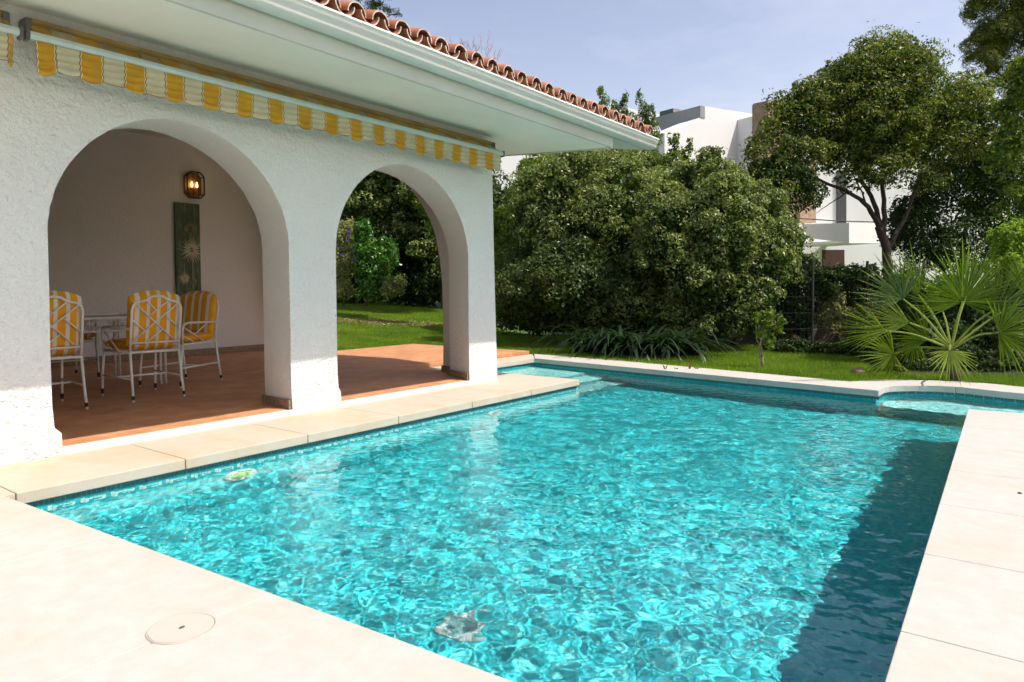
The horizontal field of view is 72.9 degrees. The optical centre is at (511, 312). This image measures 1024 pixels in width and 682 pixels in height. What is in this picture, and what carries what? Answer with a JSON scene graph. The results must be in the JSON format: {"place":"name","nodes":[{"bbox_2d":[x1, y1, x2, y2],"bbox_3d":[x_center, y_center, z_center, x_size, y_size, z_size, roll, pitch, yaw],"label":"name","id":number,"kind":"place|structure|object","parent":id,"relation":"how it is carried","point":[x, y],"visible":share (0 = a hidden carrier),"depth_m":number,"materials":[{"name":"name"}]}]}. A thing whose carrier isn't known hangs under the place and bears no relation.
{"place":"outdoors","nodes":[
{"label":"outdoors","id":0,"kind":"place"},
{"bbox_2d":[51,344,528,446],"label":"terrace","id":1,"kind":"structure","parent":0,"point":[236,391],"depth_m":7.14,"materials":[{"name":"ceramic"}]},
{"bbox_2d":[49,291,88,408],"bbox_3d":[-3.998,0.317,5.893,0.727,1.004,0.515,1,2,41],"label":"garden chair","id":2,"kind":"object","parent":1,"relation":"on","point":[66,323],"visible":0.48,"depth_m":5.78,"materials":[{"name":"white metal"}]},
{"bbox_2d":[51,320,99,378],"bbox_3d":[-5.182,0.260,8.012,0.727,1.004,0.515,1,2,41],"label":"garden chair","id":3,"kind":"object","parent":1,"relation":"on","point":[87,337],"visible":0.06,"depth_m":7.98,"materials":[{"name":"white metal"}]},
{"bbox_2d":[84,314,166,383],"bbox_3d":[-4.763,0.415,7.066,1.132,0.741,2.018,1,2,37],"label":"dining table","id":4,"kind":"object","parent":1,"relation":"on","point":[93,317],"visible":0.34,"depth_m":7.50,"materials":[{"name":"white glass"}]},
{"bbox_2d":[101,290,185,402],"bbox_3d":[-3.501,0.292,6.578,0.727,1.004,0.515,1,2,41],"label":"garden chair","id":5,"kind":"object","parent":1,"relation":"on","point":[154,320],"visible":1,"depth_m":6.39,"materials":[{"name":"white metal"}]},
{"bbox_2d":[139,291,221,387],"bbox_3d":[-3.570,0.264,7.504,0.515,1.004,0.727,0,2,12],"label":"garden chair","id":6,"kind":"object","parent":1,"relation":"on","point":[200,314],"visible":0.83,"depth_m":7.68,"materials":[{"name":"white metal"}]},
{"bbox_2d":[0,409,1023,681],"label":"deck","id":7,"kind":"structure","parent":0,"point":[80,603],"depth_m":2.21,"materials":[{"name":"stone"}]},
{"bbox_2d":[145,613,216,644],"bbox_3d":[-1.006,0.960,2.114,0.197,0.003,0.197,1,2,37],"label":"skimmer lid","id":8,"kind":"object","parent":7,"relation":"on","point":[181,628],"visible":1,"depth_m":2.11,"materials":[{"name":"plastic"}]},
{"bbox_2d":[26,362,1023,506],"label":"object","id":9,"kind":"structure","parent":0,"point":[91,494],"depth_m":6.24,"materials":[{"name":"tile"}]},
{"bbox_2d":[27,363,1023,506],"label":"pool waterline","id":10,"kind":"object","parent":9,"relation":"attached to","point":[114,486],"visible":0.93,"depth_m":6.09,"materials":[{"name":"tile"}]},
{"bbox_2d":[36,365,1023,681],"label":"water","id":11,"kind":"structure","parent":0,"point":[602,527],"depth_m":3.33,"materials":[{"name":"teal liquid"}]},
{"bbox_2d":[336,274,1023,386],"bbox_3d":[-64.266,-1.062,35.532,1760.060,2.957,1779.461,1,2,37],"label":"lawn ground","id":12,"kind":"structure","parent":0,"point":[438,305],"depth_m":11.45,"materials":[{"name":"green plant"}]},
{"bbox_2d":[0,0,659,465],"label":"villa","id":13,"kind":"object","parent":12,"relation":"on","point":[92,184],"visible":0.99,"depth_m":5.87,"materials":[{"name":"white paint"}]},
{"bbox_2d":[0,10,23,66],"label":"awning","id":14,"kind":"object","parent":13,"relation":"attached to","point":[8,31],"visible":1,"depth_m":3.99,"materials":[{"name":"fabric"}]},
{"bbox_2d":[174,202,200,295],"bbox_3d":[-5.011,-0.950,10.723,0.064,1.480,0.389,1,2,37],"label":"carved panel","id":15,"kind":"object","parent":13,"relation":"attached to","point":[187,247],"visible":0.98,"depth_m":10.69,"materials":[{"name":"green wood"}]},
{"bbox_2d":[184,171,204,198],"bbox_3d":[-4.931,-1.978,10.759,0.121,0.421,0.291,1,2,37],"label":"wall lamp","id":16,"kind":"object","parent":13,"relation":"attached to","point":[192,185],"visible":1,"depth_m":10.77,"materials":[{"name":"gold metal"}]},
{"bbox_2d":[18,17,504,170],"bbox_3d":[-1.539,-1.657,5.926,0.225,0.365,4.568,1,2,37],"label":"awning","id":17,"kind":"object","parent":13,"relation":"attached to","point":[90,58],"visible":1,"depth_m":5.09,"materials":[{"name":"fabric"}]},
{"bbox_2d":[460,35,479,50],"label":"roof weed","id":18,"kind":"object","parent":13,"relation":"on","point":[469,46],"visible":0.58,"depth_m":6.13,"materials":[{"name":"brown plant"}]},
{"bbox_2d":[473,33,493,55],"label":"roof weed","id":19,"kind":"object","parent":13,"relation":"on","point":[486,47],"visible":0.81,"depth_m":6.32,"materials":[{"name":"plant"}]},
{"bbox_2d":[336,213,356,305],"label":"climbing plant","id":20,"kind":"object","parent":12,"relation":"on","point":[345,258],"visible":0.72,"depth_m":18.85,"materials":[{"name":"green plant"}]},
{"bbox_2d":[349,218,401,305],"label":"climbing plant","id":21,"kind":"object","parent":12,"relation":"on","point":[379,256],"visible":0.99,"depth_m":18.37,"materials":[{"name":"green plant"}]},
{"bbox_2d":[356,0,402,17],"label":"pine tree","id":22,"kind":"object","parent":12,"relation":"on","point":[373,5],"visible":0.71,"depth_m":39.98,"materials":[{"name":"green plant"}]},
{"bbox_2d":[337,317,442,327],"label":"leaf litter","id":23,"kind":"object","parent":12,"relation":"on","point":[380,321],"visible":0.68,"depth_m":17.68,"materials":[{"name":"brown plant"}]},
{"bbox_2d":[341,170,438,265],"bbox_3d":[-3.683,-3.634,21.726,4.717,4.491,5.349,-2,2,-39],"label":"hedge tree","id":24,"kind":"object","parent":12,"relation":"on","point":[377,198],"visible":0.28,"depth_m":20.23,"materials":[{"name":"green plant"}]},
{"bbox_2d":[379,272,409,298],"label":"shrub","id":25,"kind":"object","parent":12,"relation":"on","point":[396,286],"visible":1,"depth_m":18.05,"materials":[{"name":"green plant"}]},
{"bbox_2d":[336,160,522,307],"bbox_3d":[-3.025,-3.025,24.382,9.202,6.105,4.979,0,2,0],"label":"hedge","id":26,"kind":"object","parent":12,"relation":"on","point":[426,282],"visible":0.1,"depth_m":22.99,"materials":[{"name":"green plant"}]},
{"bbox_2d":[493,153,554,330],"bbox_3d":[0.297,-1.815,16.243,2.234,4.483,2.606,1,2,37],"label":"garden shrub","id":27,"kind":"object","parent":12,"relation":"on","point":[502,231],"visible":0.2,"depth_m":15.93,"materials":[{"name":"green plant"}]},
{"bbox_2d":[492,99,658,189],"bbox_3d":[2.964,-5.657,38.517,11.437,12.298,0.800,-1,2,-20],"label":"white outbuilding","id":28,"kind":"structure","parent":12,"relation":"on","point":[508,164],"depth_m":36.96,"materials":[{"name":"white paint"}]},
{"bbox_2d":[526,324,629,355],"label":"strap leaf plant","id":29,"kind":"object","parent":12,"relation":"on","point":[582,343],"visible":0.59,"depth_m":11.64,"materials":[{"name":"green plant"}]},
{"bbox_2d":[547,327,653,359],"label":"strap leaf plant","id":30,"kind":"object","parent":12,"relation":"on","point":[598,348],"visible":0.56,"depth_m":10.90,"materials":[{"name":"green plant"}]},
{"bbox_2d":[565,325,685,360],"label":"strap leaf plant","id":31,"kind":"object","parent":12,"relation":"on","point":[630,347],"visible":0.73,"depth_m":10.66,"materials":[{"name":"green plant"}]},
{"bbox_2d":[599,324,702,360],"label":"strap leaf plant","id":32,"kind":"object","parent":12,"relation":"on","point":[649,351],"visible":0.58,"depth_m":10.56,"materials":[{"name":"green plant"}]},
{"bbox_2d":[609,327,726,362],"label":"strap leaf plant","id":33,"kind":"object","parent":12,"relation":"on","point":[669,351],"visible":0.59,"depth_m":10.49,"materials":[{"name":"green plant"}]},
{"bbox_2d":[638,328,750,362],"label":"strap leaf plant","id":34,"kind":"object","parent":12,"relation":"on","point":[691,352],"visible":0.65,"depth_m":10.68,"materials":[{"name":"green plant"}]},
{"bbox_2d":[750,308,787,367],"bbox_3d":[3.411,0.337,9.230,0.443,0.809,0.370,1,2,37],"label":"sapling","id":35,"kind":"object","parent":12,"relation":"on","point":[771,320],"visible":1,"depth_m":9.20,"materials":[{"name":"green plant"}]},
{"bbox_2d":[546,313,1023,375],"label":"planting bed","id":36,"kind":"object","parent":12,"relation":"on","point":[975,372],"visible":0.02,"depth_m":8.86,"materials":[{"name":"soil"}]},
{"bbox_2d":[412,194,442,305],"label":"bright shrub","id":37,"kind":"object","parent":36,"relation":"on","point":[422,211],"visible":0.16,"depth_m":17.35,"materials":[{"name":"green plant"}]},
{"bbox_2d":[494,149,667,335],"bbox_3d":[1.448,-1.771,14.183,3.985,4.393,4.526,0,2,4],"label":"garden shrub","id":38,"kind":"object","parent":36,"relation":"on","point":[576,207],"visible":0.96,"depth_m":12.91,"materials":[{"name":"green plant"}]},
{"bbox_2d":[596,85,635,312],"bbox_3d":[2.715,-3.048,18.987,1.675,6.481,1.119,0,2,4],"label":"upright shrub","id":39,"kind":"object","parent":36,"relation":"on","point":[616,105],"visible":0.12,"depth_m":19.01,"materials":[{"name":"green plant"}]},
{"bbox_2d":[495,307,740,336],"bbox_3d":[2.781,-0.071,16.193,6.974,1.458,1.765,0,2,0],"label":"hedge","id":40,"kind":"object","parent":36,"relation":"on","point":[536,332],"depth_m":15.97,"materials":[{"name":"green plant"}]},
{"bbox_2d":[632,88,673,174],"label":"upright shrub","id":41,"kind":"object","parent":36,"relation":"on","point":[645,115],"visible":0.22,"depth_m":18.98,"materials":[{"name":"green plant"}]},
{"bbox_2d":[659,132,697,177],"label":"sparse shrub","id":42,"kind":"object","parent":36,"relation":"on","point":[675,152],"visible":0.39,"depth_m":16.95,"materials":[{"name":"green plant"}]},
{"bbox_2d":[607,145,813,346],"bbox_3d":[3.785,-1.344,13.221,3.805,3.930,4.257,0,2,11],"label":"garden shrub","id":43,"kind":"object","parent":36,"relation":"on","point":[702,221],"visible":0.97,"depth_m":11.84,"materials":[{"name":"green plant"}]},
{"bbox_2d":[707,329,852,342],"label":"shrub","id":44,"kind":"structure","parent":36,"relation":"on","point":[751,338],"depth_m":13.24,"materials":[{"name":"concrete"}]},
{"bbox_2d":[786,327,794,338],"bbox_3d":[5.099,0.415,12.699,0.176,0.312,0.176,1,2,37],"label":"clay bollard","id":45,"kind":"object","parent":36,"relation":"on","point":[792,336],"visible":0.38,"depth_m":12.65,"materials":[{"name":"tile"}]},
{"bbox_2d":[757,267,824,342],"bbox_3d":[5.049,-0.256,12.757,1.342,1.655,1.103,1,2,37],"label":"fence creeper","id":46,"kind":"object","parent":36,"relation":"on","point":[795,311],"visible":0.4,"depth_m":12.50,"materials":[{"name":"green plant"}]},
{"bbox_2d":[761,337,898,361],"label":"dark shrub","id":47,"kind":"object","parent":36,"relation":"on","point":[781,345],"visible":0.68,"depth_m":10.79,"materials":[{"name":"green plant"}]},
{"bbox_2d":[814,261,881,340],"bbox_3d":[6.683,-0.250,13.662,2.126,1.537,1.314,-1,2,-28],"label":"fence creeper","id":48,"kind":"object","parent":36,"relation":"on","point":[845,314],"visible":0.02,"depth_m":13.32,"materials":[{"name":"green plant"}]},
{"bbox_2d":[870,276,1023,371],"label":"dark shrub","id":49,"kind":"object","parent":36,"relation":"on","point":[968,319],"visible":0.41,"depth_m":9.09,"materials":[{"name":"green plant"}]},
{"bbox_2d":[963,275,1023,359],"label":"dark shrub","id":50,"kind":"object","parent":36,"relation":"on","point":[994,338],"visible":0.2,"depth_m":8.95,"materials":[{"name":"green plant"}]},
{"bbox_2d":[978,213,1023,353],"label":"light shrub","id":51,"kind":"object","parent":36,"relation":"on","point":[1011,234],"visible":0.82,"depth_m":10.89,"materials":[{"name":"green plant"}]},
{"bbox_2d":[654,101,990,290],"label":"neighbour house","id":52,"kind":"structure","parent":12,"relation":"on","point":[844,243],"depth_m":32.22,"materials":[{"name":"stone"}]},
{"bbox_2d":[797,218,873,222],"bbox_3d":[11.354,-3.212,23.999,3.878,0.247,0.035,0,2,0],"label":"utility cable","id":53,"kind":"object","parent":52,"relation":"attached to","point":[835,220],"visible":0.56,"depth_m":23.99,"materials":[{"name":"metal"}]},
{"bbox_2d":[836,170,845,222],"bbox_3d":[16.069,-5.654,33.825,0.502,2.567,0.080,-1,2,-8],"label":"window","id":54,"kind":"structure","parent":52,"relation":"in","point":[840,203],"depth_m":33.80,"materials":[{"name":"grey glass"}]},
{"bbox_2d":[713,260,992,349],"bbox_3d":[6.575,-0.098,12.275,6.300,1.664,0.144,-1,2,-6],"label":"wire fence","id":55,"kind":"object","parent":12,"relation":"on","point":[812,298],"visible":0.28,"depth_m":12.17,"materials":[{"name":"metal"}]},
{"bbox_2d":[808,262,882,308],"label":"fence creeper","id":56,"kind":"object","parent":55,"relation":"attached to","point":[847,275],"visible":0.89,"depth_m":12.25,"materials":[{"name":"green plant"}]},
{"bbox_2d":[806,284,886,333],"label":"fence creeper","id":57,"kind":"object","parent":55,"relation":"attached to","point":[832,316],"visible":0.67,"depth_m":12.38,"materials":[{"name":"green plant"}]},
{"bbox_2d":[850,255,1023,347],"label":"fence creeper","id":58,"kind":"object","parent":55,"relation":"attached to","point":[885,279],"visible":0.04,"depth_m":12.39,"materials":[{"name":"green plant"}]},
{"bbox_2d":[851,367,864,374],"bbox_3d":[4.269,0.730,8.550,0.156,0.120,0.172,1,2,37],"label":"garden stone","id":59,"kind":"object","parent":12,"relation":"on","point":[855,370],"visible":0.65,"depth_m":8.50,"materials":[{"name":"grey stone"}]},
{"bbox_2d":[868,363,910,375],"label":"ground cover","id":60,"kind":"object","parent":12,"relation":"on","point":[903,368],"visible":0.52,"depth_m":8.47,"materials":[{"name":"green plant"}]},
{"bbox_2d":[835,236,1023,387],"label":"fan palm","id":61,"kind":"object","parent":12,"relation":"on","point":[952,357],"visible":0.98,"depth_m":7.57,"materials":[{"name":"green plant"}]},
{"bbox_2d":[876,129,1023,281],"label":"garden tree","id":62,"kind":"object","parent":12,"relation":"on","point":[973,179],"visible":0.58,"depth_m":19.22,"materials":[{"name":"green plant"}]},
{"bbox_2d":[954,0,1023,108],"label":"pine tree","id":63,"kind":"object","parent":12,"relation":"on","point":[994,40],"visible":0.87,"depth_m":23.77,"materials":[{"name":"green plant"}]},
{"bbox_2d":[980,48,1023,221],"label":"garden tree","id":64,"kind":"object","parent":12,"relation":"on","point":[1013,136],"visible":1,"depth_m":9.28,"materials":[{"name":"green plant"}]},
{"bbox_2d":[349,0,1023,361],"label":"sky","id":65,"kind":"structure","parent":0,"point":[681,54],"materials":[{"name":"blue"}]},
{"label":"paving bed","id":66,"kind":"structure","parent":0,"visible":0},
{"bbox_2d":[0,354,578,503],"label":"pool coping","id":67,"kind":"object","parent":66,"relation":"on","point":[39,479],"visible":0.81,"depth_m":4.85,"materials":[{"name":"stone"}]},
{"bbox_2d":[534,354,1023,399],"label":"coping","id":68,"kind":"object","parent":66,"relation":"on","point":[876,388],"visible":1,"depth_m":7.70,"materials":[{"name":"stone"}]},
{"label":"hill bank","id":69,"kind":"structure","parent":0,"visible":0},
{"bbox_2d":[746,152,829,298],"bbox_3d":[6.913,-1.566,17.608,2.222,4.960,2.172,1,2,37],"label":"garden tree","id":70,"kind":"object","parent":69,"relation":"on","point":[808,196],"visible":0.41,"depth_m":17.05,"materials":[{"name":"green plant"}]},
{"bbox_2d":[733,20,1013,283],"bbox_3d":[9.599,-3.533,18.962,8.154,8.477,4.916,0,2,-1],"label":"garden tree","id":71,"kind":"object","parent":69,"relation":"on","point":[883,107],"visible":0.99,"depth_m":17.53,"materials":[{"name":"green plant"}]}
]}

